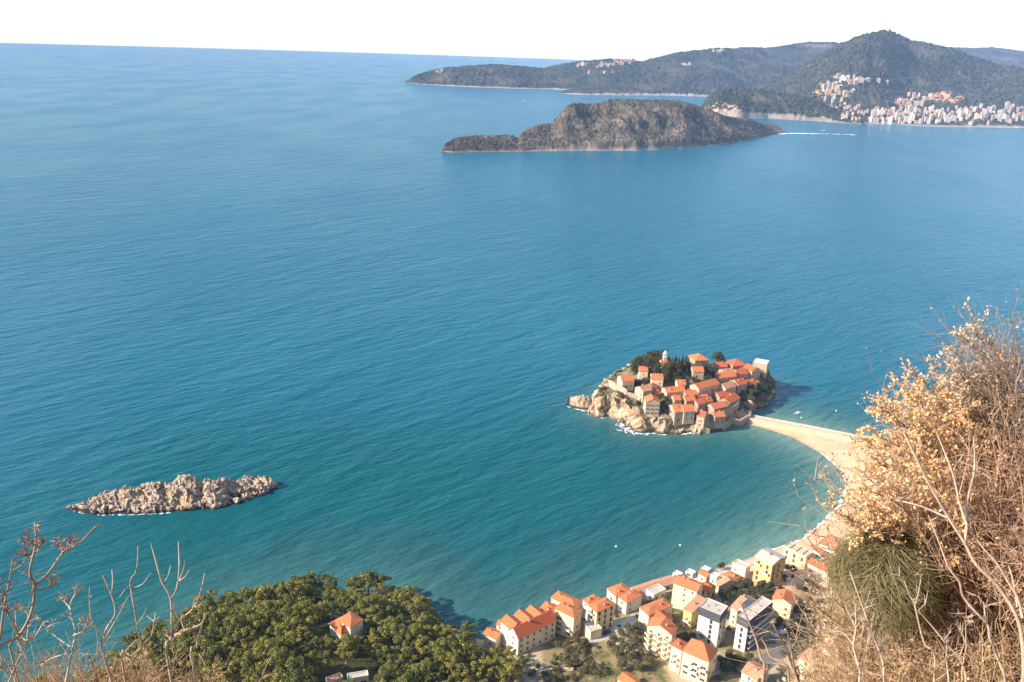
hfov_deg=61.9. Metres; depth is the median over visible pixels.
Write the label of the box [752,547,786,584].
hotel
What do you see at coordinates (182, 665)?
pine tree
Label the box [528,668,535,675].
bush
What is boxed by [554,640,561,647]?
garden bush
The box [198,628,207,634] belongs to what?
pine tree
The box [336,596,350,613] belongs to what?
pine tree
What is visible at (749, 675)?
town house
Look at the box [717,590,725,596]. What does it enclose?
broadleaf tree
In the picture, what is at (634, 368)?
broadleaf tree
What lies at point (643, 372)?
stone house
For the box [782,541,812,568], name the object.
unfinished building
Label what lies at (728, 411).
stone wall
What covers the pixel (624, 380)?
stone house
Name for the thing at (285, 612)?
pine tree
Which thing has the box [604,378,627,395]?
stone wall
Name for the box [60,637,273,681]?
bare shrub
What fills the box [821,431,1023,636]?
oak shrub
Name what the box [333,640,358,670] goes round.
broadleaf tree
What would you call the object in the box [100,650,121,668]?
pine tree
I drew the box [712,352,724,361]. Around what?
broadleaf tree
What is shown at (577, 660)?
bush
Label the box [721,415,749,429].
stone wall
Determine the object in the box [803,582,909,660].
oak shrub
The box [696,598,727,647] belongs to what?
apartment block
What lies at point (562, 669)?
stone wall
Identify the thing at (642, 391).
stone house
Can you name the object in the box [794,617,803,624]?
bush
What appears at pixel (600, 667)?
bush
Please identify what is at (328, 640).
pine tree
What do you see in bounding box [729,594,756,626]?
town house
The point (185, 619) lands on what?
pine tree
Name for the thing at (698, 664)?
town house
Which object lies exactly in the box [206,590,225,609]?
pine tree
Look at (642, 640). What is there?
olive tree
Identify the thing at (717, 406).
stone house
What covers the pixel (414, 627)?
pine tree
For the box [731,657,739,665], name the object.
bush
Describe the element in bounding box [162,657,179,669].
pine tree
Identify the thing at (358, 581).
pine tree
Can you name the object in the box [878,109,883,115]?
apartment block
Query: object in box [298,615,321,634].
pine tree
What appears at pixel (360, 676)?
modern house
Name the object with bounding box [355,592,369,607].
pine tree
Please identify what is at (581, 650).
bush
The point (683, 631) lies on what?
scrub
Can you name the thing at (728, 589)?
broadleaf tree
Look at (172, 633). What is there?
bare sapling
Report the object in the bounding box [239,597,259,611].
pine tree
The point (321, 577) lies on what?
pine tree
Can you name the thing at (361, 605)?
pine tree
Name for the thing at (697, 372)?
stone house
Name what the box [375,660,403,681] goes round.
pine tree
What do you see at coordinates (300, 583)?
pine tree
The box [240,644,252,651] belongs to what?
pine tree
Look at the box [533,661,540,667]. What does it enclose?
bush
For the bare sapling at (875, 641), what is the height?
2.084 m
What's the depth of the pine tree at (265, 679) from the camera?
321.02 m
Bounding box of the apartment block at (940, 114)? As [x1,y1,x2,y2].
[938,111,942,118]
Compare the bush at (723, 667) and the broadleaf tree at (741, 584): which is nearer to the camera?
the bush at (723, 667)
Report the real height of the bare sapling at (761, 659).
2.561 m
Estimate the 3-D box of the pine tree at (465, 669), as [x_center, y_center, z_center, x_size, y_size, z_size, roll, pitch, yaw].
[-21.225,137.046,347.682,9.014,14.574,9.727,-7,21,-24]
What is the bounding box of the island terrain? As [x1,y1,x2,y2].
[588,358,776,435]
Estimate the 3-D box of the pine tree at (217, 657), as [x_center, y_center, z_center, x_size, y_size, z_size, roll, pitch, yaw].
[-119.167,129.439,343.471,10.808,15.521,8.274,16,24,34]
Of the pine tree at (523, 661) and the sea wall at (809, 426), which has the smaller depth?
the pine tree at (523, 661)
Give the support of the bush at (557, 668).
on the land
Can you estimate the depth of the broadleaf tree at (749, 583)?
422.96 m
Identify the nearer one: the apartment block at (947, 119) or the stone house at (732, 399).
the stone house at (732, 399)
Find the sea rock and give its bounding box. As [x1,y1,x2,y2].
[567,394,591,408]
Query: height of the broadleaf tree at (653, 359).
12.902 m
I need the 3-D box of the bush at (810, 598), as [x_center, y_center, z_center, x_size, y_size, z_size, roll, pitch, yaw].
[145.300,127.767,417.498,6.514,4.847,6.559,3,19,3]
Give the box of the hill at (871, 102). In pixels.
[743,31,1023,127]
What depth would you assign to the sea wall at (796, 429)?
614.30 m
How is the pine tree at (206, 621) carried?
on the land
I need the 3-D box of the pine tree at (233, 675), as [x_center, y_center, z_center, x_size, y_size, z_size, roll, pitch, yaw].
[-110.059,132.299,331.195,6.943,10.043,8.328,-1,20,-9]
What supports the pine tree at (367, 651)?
on the land
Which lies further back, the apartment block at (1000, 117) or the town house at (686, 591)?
the apartment block at (1000, 117)
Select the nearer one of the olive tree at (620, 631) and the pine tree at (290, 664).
the pine tree at (290, 664)
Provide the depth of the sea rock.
647.60 m
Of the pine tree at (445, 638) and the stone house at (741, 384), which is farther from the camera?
the stone house at (741, 384)
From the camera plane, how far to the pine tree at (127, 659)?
347.10 m
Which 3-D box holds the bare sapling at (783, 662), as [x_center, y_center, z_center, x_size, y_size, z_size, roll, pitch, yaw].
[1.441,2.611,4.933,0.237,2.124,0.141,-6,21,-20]
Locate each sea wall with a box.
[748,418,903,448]
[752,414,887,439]
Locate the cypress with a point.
(685, 367)
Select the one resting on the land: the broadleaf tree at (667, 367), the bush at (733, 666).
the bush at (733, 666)
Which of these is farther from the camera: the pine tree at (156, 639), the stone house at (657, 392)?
the stone house at (657, 392)
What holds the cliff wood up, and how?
on the cliff headland hill at (754, 112)
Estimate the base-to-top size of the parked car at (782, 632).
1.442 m
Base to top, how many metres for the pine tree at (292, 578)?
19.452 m
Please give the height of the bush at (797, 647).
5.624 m
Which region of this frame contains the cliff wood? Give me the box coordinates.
[701,88,862,122]
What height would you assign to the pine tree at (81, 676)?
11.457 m
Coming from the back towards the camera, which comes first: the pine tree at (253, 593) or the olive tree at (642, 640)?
the pine tree at (253, 593)
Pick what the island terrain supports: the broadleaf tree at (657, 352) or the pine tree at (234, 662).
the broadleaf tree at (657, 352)
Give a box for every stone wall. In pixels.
[539,668,572,673]
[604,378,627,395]
[627,391,637,398]
[658,417,671,424]
[694,420,709,433]
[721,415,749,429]
[722,400,739,416]
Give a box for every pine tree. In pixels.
[37,672,56,681]
[72,669,90,681]
[97,668,118,677]
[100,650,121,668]
[118,652,142,670]
[120,631,144,651]
[123,670,153,681]
[125,661,142,675]
[128,649,150,659]
[129,653,165,670]
[132,631,156,649]
[142,658,166,676]
[143,620,168,640]
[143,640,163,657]
[144,665,167,677]
[147,635,159,650]
[156,650,180,665]
[157,627,178,645]
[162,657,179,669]
[169,613,194,635]
[169,634,184,650]
[169,636,194,660]
[172,659,191,673]
[177,627,197,640]
[179,606,197,617]
[186,613,210,631]
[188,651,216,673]
[189,594,213,615]
[190,633,219,651]
[191,609,213,632]
[192,637,218,659]
[194,662,231,681]
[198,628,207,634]
[200,666,220,681]
[203,606,217,621]
[205,645,230,670]
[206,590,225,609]
[206,622,221,642]
[207,611,227,631]
[213,635,229,643]
[214,607,235,628]
[217,637,239,661]
[218,600,234,614]
[218,616,251,647]
[219,614,242,643]
[221,590,240,606]
[222,667,236,681]
[224,647,244,666]
[224,657,244,679]
[228,594,253,609]
[229,589,253,605]
[231,604,239,612]
[232,626,256,647]
[235,607,255,614]
[237,608,250,618]
[237,612,247,635]
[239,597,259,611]
[239,654,262,675]
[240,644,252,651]
[242,674,262,681]
[243,613,260,631]
[245,661,274,681]
[248,619,265,640]
[249,608,277,628]
[250,585,266,595]
[250,599,275,623]
[253,583,278,600]
[254,635,271,647]
[254,638,279,657]
[256,600,277,625]
[256,645,277,668]
[257,626,279,637]
[261,584,288,599]
[262,674,273,681]
[266,620,284,636]
[268,673,287,681]
[271,607,297,627]
[271,621,290,639]
[271,636,294,659]
[272,598,293,622]
[274,657,305,681]
[275,651,296,671]
[275,654,306,677]
[276,580,301,603]
[281,630,301,651]
[284,616,306,644]
[286,575,304,595]
[287,677,310,681]
[289,599,314,619]
[290,579,311,600]
[292,582,317,607]
[296,655,310,667]
[297,665,317,681]
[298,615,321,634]
[301,572,323,587]
[301,629,314,647]
[302,579,316,596]
[304,638,322,655]
[304,650,319,666]
[309,599,329,623]
[311,636,322,650]
[312,594,325,604]
[314,573,328,593]
[315,587,328,600]
[315,650,336,673]
[317,575,338,594]
[321,588,343,605]
[321,634,333,648]
[321,638,335,650]
[325,601,344,621]
[334,634,359,659]
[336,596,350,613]
[339,587,348,603]
[340,603,352,613]
[344,586,362,606]
[345,576,361,594]
[347,605,359,614]
[350,588,364,601]
[354,572,371,589]
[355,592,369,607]
[356,594,377,614]
[360,571,384,596]
[360,607,383,623]
[362,626,370,638]
[362,643,386,661]
[363,633,378,646]
[363,636,381,649]
[365,614,384,629]
[366,649,388,670]
[367,597,392,617]
[369,574,391,591]
[369,582,392,598]
[369,626,389,639]
[372,637,390,649]
[373,673,385,681]
[374,643,396,663]
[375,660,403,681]
[379,605,400,618]
[381,616,399,638]
[381,621,406,646]
[387,588,406,606]
[391,645,417,665]
[391,657,405,669]
[392,613,410,623]
[393,592,410,611]
[394,628,415,646]
[394,674,418,681]
[395,607,410,618]
[396,620,411,630]
[397,583,419,599]
[397,641,413,656]
[401,661,414,672]
[402,660,430,681]
[403,623,425,642]
[404,592,415,605]
[404,595,430,625]
[408,634,430,657]
[412,616,431,631]
[412,655,425,664]
[415,615,435,634]
[415,671,428,681]
[417,602,435,622]
[420,673,434,681]
[422,640,440,657]
[423,658,438,673]
[424,643,446,672]
[427,625,446,641]
[430,610,440,618]
[431,638,456,665]
[431,672,445,681]
[432,617,443,631]
[436,624,450,636]
[436,625,459,643]
[438,651,462,674]
[439,637,451,648]
[445,624,458,633]
[447,647,471,663]
[447,673,461,681]
[448,656,469,678]
[448,662,469,681]
[451,639,477,663]
[452,632,468,647]
[453,632,468,646]
[456,677,475,681]
[459,621,477,636]
[462,630,476,640]
[462,661,485,680]
[466,640,478,655]
[471,672,488,681]
[473,648,486,663]
[473,657,500,678]
[485,646,504,661]
[489,657,518,676]
[490,652,499,668]
[497,660,524,681]
[503,645,516,656]
[512,654,530,675]
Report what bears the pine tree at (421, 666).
on the land
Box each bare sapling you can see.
[0,583,93,681]
[78,573,136,681]
[119,546,159,681]
[150,541,207,681]
[183,612,204,681]
[739,601,765,681]
[761,638,789,681]
[772,624,800,681]
[819,589,878,681]
[849,571,887,681]
[894,424,1023,681]
[894,566,935,681]
[918,592,966,681]
[928,509,1006,681]
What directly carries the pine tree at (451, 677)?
on the land
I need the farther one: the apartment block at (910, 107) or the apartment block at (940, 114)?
the apartment block at (910, 107)
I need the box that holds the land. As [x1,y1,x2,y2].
[92,423,1023,681]
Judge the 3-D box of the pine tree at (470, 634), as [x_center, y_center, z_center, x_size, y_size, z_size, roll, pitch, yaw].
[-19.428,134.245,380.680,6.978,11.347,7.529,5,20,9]
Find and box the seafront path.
[581,559,754,609]
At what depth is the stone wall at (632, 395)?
631.08 m
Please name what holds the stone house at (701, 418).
on the island terrain
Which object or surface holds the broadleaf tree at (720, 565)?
on the seafront path
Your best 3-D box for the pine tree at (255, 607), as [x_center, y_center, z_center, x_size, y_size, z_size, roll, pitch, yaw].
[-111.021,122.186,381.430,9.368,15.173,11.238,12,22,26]
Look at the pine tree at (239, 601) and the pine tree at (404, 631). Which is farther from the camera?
the pine tree at (239, 601)
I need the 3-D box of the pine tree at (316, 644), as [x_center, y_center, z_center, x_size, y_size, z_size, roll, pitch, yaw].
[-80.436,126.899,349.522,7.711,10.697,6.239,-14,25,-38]
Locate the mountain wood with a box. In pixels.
[742,29,1023,124]
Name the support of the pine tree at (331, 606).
on the land
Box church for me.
[658,350,672,372]
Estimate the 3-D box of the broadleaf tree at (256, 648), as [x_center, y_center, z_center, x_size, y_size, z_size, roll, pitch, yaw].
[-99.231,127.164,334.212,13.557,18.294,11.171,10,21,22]
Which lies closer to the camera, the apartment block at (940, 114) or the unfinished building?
the unfinished building
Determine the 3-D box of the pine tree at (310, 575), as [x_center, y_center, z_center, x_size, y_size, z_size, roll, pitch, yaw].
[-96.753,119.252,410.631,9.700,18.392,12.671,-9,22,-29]
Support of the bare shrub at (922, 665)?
on the hillside
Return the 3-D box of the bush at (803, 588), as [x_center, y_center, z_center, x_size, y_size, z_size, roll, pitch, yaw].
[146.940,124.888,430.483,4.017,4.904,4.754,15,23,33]
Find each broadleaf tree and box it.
[170,639,202,669]
[241,644,271,677]
[259,646,287,673]
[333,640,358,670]
[630,363,639,374]
[638,357,644,365]
[642,360,651,366]
[647,356,656,366]
[652,366,661,372]
[653,349,662,355]
[662,396,669,402]
[663,370,671,381]
[664,362,672,370]
[668,359,676,366]
[669,372,681,383]
[673,363,683,372]
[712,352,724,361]
[717,562,725,569]
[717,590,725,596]
[721,592,731,603]
[723,584,734,593]
[730,590,740,599]
[735,579,746,591]
[741,589,751,595]
[745,578,753,590]
[750,590,761,599]
[753,585,761,591]
[757,580,766,587]
[760,588,771,598]
[763,581,774,588]
[769,587,778,594]
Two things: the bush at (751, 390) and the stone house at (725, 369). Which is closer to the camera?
the bush at (751, 390)
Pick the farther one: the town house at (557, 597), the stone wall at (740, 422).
the stone wall at (740, 422)
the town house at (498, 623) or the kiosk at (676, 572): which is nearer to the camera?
the town house at (498, 623)
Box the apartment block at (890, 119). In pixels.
[888,116,892,124]
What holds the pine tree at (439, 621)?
on the land
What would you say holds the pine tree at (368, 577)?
on the land
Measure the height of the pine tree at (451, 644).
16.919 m
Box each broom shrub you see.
[820,524,954,681]
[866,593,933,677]
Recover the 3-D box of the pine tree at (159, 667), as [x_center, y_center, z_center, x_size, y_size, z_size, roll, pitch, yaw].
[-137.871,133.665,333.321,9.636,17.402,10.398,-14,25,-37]
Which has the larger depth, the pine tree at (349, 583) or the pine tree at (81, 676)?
the pine tree at (349, 583)
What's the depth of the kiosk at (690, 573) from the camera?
442.68 m
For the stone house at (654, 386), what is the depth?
633.30 m
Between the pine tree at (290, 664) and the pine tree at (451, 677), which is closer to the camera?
the pine tree at (290, 664)
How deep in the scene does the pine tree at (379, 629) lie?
364.59 m
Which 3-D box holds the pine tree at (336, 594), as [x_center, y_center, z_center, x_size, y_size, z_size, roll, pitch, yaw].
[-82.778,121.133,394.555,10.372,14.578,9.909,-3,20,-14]
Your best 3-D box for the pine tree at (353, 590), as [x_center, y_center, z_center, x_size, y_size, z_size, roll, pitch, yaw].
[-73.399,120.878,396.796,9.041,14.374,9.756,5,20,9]
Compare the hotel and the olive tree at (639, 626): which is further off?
the hotel
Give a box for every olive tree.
[606,639,615,648]
[608,633,616,640]
[611,645,624,658]
[616,657,626,670]
[617,628,624,636]
[618,639,627,649]
[623,623,634,635]
[624,646,637,660]
[626,634,639,647]
[631,660,643,670]
[633,621,644,632]
[637,645,645,657]
[638,634,645,644]
[642,655,653,665]
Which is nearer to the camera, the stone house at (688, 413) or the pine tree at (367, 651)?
the pine tree at (367, 651)
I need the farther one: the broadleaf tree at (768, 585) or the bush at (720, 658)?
the broadleaf tree at (768, 585)
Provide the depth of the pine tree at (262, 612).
365.72 m
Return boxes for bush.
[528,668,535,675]
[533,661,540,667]
[541,676,551,681]
[552,665,561,672]
[552,671,563,681]
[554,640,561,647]
[558,652,570,662]
[562,642,571,653]
[563,656,576,667]
[566,671,577,680]
[570,633,579,642]
[574,642,586,653]
[575,657,581,666]
[577,661,594,674]
[580,638,589,645]
[581,654,591,661]
[586,660,595,669]
[592,663,607,676]
[641,377,647,383]
[714,675,721,680]
[718,655,726,661]
[719,662,730,672]
[721,599,729,605]
[724,653,734,660]
[729,664,737,671]
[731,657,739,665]
[748,388,754,394]
[752,391,760,396]
[775,616,783,624]
[788,624,800,633]
[790,565,797,571]
[793,602,798,611]
[793,644,805,654]
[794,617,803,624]
[796,602,812,613]
[799,583,807,590]
[803,596,813,603]
[804,617,819,627]
[805,631,815,641]
[807,581,820,591]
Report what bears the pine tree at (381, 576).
on the land
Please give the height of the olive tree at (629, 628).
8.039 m
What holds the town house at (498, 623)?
on the land
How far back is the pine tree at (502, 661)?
350.99 m
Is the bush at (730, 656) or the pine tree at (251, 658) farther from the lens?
the bush at (730, 656)
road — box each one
[588,610,638,643]
[752,416,892,441]
[756,640,823,667]
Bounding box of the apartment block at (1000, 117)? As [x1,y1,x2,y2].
[998,113,1002,121]
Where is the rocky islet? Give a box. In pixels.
[65,474,277,514]
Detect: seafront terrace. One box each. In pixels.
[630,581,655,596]
[651,575,674,588]
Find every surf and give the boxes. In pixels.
[78,406,690,515]
[780,133,853,134]
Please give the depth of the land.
379.63 m
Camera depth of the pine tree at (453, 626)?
386.27 m
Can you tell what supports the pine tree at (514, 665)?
on the land
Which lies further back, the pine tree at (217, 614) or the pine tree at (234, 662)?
the pine tree at (217, 614)
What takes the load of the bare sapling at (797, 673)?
on the hillside
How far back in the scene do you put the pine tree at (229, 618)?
363.18 m
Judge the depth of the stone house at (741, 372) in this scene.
660.73 m
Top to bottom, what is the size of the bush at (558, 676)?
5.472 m
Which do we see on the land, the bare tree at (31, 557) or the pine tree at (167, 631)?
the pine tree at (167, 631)
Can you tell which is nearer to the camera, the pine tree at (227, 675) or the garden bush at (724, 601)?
the pine tree at (227, 675)
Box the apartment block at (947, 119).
[944,116,949,122]
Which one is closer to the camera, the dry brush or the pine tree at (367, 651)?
the dry brush
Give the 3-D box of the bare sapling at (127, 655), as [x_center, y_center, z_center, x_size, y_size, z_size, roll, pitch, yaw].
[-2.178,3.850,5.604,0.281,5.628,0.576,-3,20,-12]
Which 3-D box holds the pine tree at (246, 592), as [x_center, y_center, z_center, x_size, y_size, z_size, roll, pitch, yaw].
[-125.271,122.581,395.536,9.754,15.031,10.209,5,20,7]
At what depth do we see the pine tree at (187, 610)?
388.51 m
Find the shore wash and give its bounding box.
[775,453,847,548]
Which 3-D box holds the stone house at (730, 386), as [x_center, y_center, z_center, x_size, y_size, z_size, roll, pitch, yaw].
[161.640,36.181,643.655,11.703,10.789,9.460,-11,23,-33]
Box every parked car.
[602,629,610,634]
[766,638,775,643]
[778,630,786,634]
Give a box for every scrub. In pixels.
[441,99,783,150]
[478,573,846,681]
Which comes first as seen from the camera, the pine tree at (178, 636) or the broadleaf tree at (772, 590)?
the pine tree at (178, 636)
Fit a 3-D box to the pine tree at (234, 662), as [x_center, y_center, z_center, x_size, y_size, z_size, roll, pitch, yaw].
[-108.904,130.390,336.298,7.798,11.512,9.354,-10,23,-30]
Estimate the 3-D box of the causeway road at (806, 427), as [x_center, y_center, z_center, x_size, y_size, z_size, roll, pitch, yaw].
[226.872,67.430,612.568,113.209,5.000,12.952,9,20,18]
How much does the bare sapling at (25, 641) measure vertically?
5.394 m
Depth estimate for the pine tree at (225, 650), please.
347.91 m
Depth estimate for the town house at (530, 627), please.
382.38 m
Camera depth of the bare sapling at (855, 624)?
5.00 m
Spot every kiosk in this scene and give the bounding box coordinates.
[673,570,682,576]
[685,568,695,577]
[701,565,710,571]
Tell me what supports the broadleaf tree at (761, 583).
on the land
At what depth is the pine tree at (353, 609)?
380.41 m
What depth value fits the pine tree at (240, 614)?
368.86 m
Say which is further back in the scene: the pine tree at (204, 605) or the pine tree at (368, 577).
the pine tree at (368, 577)
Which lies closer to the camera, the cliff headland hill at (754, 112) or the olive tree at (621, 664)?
the olive tree at (621, 664)
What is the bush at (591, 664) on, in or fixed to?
on the land
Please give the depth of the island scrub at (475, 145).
2272.84 m
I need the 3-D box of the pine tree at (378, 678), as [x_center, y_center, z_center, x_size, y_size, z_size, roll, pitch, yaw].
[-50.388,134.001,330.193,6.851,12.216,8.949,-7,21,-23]
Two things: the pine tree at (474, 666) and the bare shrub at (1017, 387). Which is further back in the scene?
the pine tree at (474, 666)
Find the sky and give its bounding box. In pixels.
[0,0,1023,60]
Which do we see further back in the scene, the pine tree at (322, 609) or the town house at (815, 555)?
the town house at (815, 555)
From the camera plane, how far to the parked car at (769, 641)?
379.59 m
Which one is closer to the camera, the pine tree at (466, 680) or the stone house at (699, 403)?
the pine tree at (466, 680)
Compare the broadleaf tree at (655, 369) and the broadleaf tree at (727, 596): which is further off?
the broadleaf tree at (655, 369)
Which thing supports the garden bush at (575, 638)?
on the land
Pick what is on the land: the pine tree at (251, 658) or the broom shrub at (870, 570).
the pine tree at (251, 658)
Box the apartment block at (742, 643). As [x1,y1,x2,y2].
[733,596,772,651]
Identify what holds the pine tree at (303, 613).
on the land
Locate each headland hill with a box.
[405,40,1023,91]
[704,88,860,123]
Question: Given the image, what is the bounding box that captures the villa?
[329,611,363,641]
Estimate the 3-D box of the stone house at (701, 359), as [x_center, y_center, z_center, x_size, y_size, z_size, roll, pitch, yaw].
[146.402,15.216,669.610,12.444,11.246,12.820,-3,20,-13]
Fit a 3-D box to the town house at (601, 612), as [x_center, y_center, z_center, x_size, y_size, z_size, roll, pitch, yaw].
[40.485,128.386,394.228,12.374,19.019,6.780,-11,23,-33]
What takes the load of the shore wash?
on the sea
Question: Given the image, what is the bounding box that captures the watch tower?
[753,358,768,381]
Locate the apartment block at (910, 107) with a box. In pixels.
[908,104,913,111]
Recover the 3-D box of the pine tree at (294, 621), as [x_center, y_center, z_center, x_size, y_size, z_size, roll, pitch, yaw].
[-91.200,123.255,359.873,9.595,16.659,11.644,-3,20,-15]
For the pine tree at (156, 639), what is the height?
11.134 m
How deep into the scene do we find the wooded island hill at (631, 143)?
2334.54 m
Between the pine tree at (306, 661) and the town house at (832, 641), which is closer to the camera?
the pine tree at (306, 661)
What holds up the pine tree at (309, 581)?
on the land
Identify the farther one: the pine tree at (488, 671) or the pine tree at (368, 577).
the pine tree at (368, 577)
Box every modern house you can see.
[325,672,342,681]
[347,670,368,681]
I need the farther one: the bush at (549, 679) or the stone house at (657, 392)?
the stone house at (657, 392)
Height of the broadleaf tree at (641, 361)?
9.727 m
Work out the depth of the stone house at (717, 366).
670.91 m
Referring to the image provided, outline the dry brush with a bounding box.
[739,533,1018,681]
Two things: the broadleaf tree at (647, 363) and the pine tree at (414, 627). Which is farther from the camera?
the broadleaf tree at (647, 363)
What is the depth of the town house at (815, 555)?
459.59 m
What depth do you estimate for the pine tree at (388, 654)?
348.37 m
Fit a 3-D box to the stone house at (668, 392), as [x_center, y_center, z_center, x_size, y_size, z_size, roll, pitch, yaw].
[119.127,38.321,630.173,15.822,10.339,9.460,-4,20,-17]
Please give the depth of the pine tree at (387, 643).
358.08 m
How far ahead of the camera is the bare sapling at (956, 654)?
5.30 m
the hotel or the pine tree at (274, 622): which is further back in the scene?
the hotel
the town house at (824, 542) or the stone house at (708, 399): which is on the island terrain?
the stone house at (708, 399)
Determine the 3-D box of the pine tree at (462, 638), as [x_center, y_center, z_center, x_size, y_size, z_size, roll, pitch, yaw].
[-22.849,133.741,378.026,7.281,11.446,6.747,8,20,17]
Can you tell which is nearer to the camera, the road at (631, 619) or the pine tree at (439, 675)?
the pine tree at (439, 675)
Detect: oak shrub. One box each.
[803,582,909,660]
[805,452,923,657]
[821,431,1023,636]
[850,365,1023,577]
[898,297,1023,484]
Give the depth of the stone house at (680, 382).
634.08 m
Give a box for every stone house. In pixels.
[617,374,634,390]
[635,384,652,402]
[638,366,647,379]
[643,394,659,416]
[649,383,658,389]
[650,373,663,388]
[652,389,660,397]
[661,386,685,402]
[668,404,682,425]
[671,394,681,403]
[675,379,685,386]
[681,394,695,405]
[681,404,694,423]
[683,388,698,398]
[688,353,708,365]
[689,378,719,395]
[690,366,703,379]
[694,398,705,412]
[696,409,707,431]
[698,391,707,397]
[701,396,712,407]
[705,400,728,413]
[709,410,725,428]
[712,390,731,401]
[713,361,727,370]
[714,371,736,383]
[718,368,733,372]
[719,381,735,393]
[719,393,739,406]
[725,359,745,368]
[729,378,747,394]
[734,367,748,379]
[743,363,760,378]
[745,378,756,388]
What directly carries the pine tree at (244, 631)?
on the land
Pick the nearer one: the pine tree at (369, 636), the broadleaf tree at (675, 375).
the pine tree at (369, 636)
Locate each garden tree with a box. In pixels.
[682,631,690,640]
[689,632,696,638]
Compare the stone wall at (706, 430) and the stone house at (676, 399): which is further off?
the stone house at (676, 399)
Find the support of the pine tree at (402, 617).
on the land
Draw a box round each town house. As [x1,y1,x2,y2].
[483,626,501,648]
[496,619,500,630]
[500,605,556,654]
[540,601,556,614]
[550,590,581,608]
[554,601,582,637]
[582,594,600,619]
[584,621,601,639]
[587,597,615,630]
[606,583,630,609]
[617,588,642,613]
[617,671,639,681]
[638,597,673,630]
[643,617,677,659]
[645,584,665,600]
[669,638,687,673]
[671,574,703,609]
[680,638,718,681]
[682,594,705,628]
[697,569,710,581]
[702,582,715,598]
[709,571,720,584]
[715,576,737,592]
[723,570,741,579]
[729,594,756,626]
[731,559,749,580]
[740,660,769,681]
[771,589,795,618]
[795,648,826,678]
[806,557,833,581]
[812,547,825,560]
[819,534,840,556]
[823,633,849,655]
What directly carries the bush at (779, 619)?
on the land
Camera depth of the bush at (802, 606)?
405.25 m
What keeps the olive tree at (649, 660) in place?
on the land
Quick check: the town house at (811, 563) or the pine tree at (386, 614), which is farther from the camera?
the town house at (811, 563)
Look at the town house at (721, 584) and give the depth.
425.64 m
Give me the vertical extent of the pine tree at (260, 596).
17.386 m
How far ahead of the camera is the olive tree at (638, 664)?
359.63 m
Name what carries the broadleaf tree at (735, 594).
on the land
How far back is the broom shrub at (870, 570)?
7.03 m
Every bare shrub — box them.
[0,629,163,681]
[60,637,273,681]
[729,544,1023,681]
[747,482,1023,680]
[753,601,949,681]
[784,456,1023,655]
[799,341,1023,643]
[861,282,1023,510]
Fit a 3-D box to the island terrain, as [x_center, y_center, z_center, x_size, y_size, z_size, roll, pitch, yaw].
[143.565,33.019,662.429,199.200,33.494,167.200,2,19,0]
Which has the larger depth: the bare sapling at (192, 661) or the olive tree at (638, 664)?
the olive tree at (638, 664)
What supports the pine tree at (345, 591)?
on the land
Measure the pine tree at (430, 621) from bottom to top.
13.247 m
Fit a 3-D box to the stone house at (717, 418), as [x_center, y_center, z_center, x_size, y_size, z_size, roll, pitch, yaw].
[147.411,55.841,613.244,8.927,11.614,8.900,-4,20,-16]
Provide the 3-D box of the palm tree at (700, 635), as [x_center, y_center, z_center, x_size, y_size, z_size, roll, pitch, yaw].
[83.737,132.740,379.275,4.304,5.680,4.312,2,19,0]
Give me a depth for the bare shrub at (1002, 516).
7.38 m
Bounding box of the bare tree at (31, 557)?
[0,520,100,646]
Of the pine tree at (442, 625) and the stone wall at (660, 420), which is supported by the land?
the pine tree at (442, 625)
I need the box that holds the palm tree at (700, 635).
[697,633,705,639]
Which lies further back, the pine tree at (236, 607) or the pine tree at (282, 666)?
the pine tree at (236, 607)
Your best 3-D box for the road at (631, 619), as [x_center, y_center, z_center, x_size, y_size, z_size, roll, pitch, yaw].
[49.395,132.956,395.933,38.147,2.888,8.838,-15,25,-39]
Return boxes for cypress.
[683,358,686,371]
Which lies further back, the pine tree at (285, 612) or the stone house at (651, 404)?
the stone house at (651, 404)
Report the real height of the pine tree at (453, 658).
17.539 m
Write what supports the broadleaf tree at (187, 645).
on the land
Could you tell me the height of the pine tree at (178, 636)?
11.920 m
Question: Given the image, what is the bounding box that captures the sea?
[0,43,1023,681]
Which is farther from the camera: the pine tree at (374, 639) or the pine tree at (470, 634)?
the pine tree at (470, 634)
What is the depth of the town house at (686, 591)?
407.51 m
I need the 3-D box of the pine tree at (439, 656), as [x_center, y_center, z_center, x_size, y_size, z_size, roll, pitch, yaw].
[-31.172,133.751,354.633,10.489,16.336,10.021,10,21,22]
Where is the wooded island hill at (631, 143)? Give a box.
[441,98,785,151]
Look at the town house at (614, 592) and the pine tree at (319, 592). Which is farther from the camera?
the town house at (614, 592)
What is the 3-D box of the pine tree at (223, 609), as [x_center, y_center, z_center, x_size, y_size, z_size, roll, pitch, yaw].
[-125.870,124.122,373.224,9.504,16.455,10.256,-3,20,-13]
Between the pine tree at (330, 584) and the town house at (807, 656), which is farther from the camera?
the pine tree at (330, 584)
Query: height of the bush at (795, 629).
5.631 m
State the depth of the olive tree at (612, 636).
382.77 m
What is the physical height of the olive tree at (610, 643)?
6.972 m
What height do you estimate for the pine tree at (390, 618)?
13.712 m
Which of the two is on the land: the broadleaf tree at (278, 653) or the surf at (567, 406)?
the broadleaf tree at (278, 653)
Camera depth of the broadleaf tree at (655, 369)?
640.42 m
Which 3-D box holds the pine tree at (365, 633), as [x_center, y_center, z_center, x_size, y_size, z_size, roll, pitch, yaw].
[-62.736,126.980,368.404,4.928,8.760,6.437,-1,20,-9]
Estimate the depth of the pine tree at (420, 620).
378.26 m
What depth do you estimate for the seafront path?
449.36 m
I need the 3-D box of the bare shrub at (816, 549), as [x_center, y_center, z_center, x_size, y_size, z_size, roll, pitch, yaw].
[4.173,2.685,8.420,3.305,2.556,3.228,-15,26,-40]
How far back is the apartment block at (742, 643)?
375.14 m

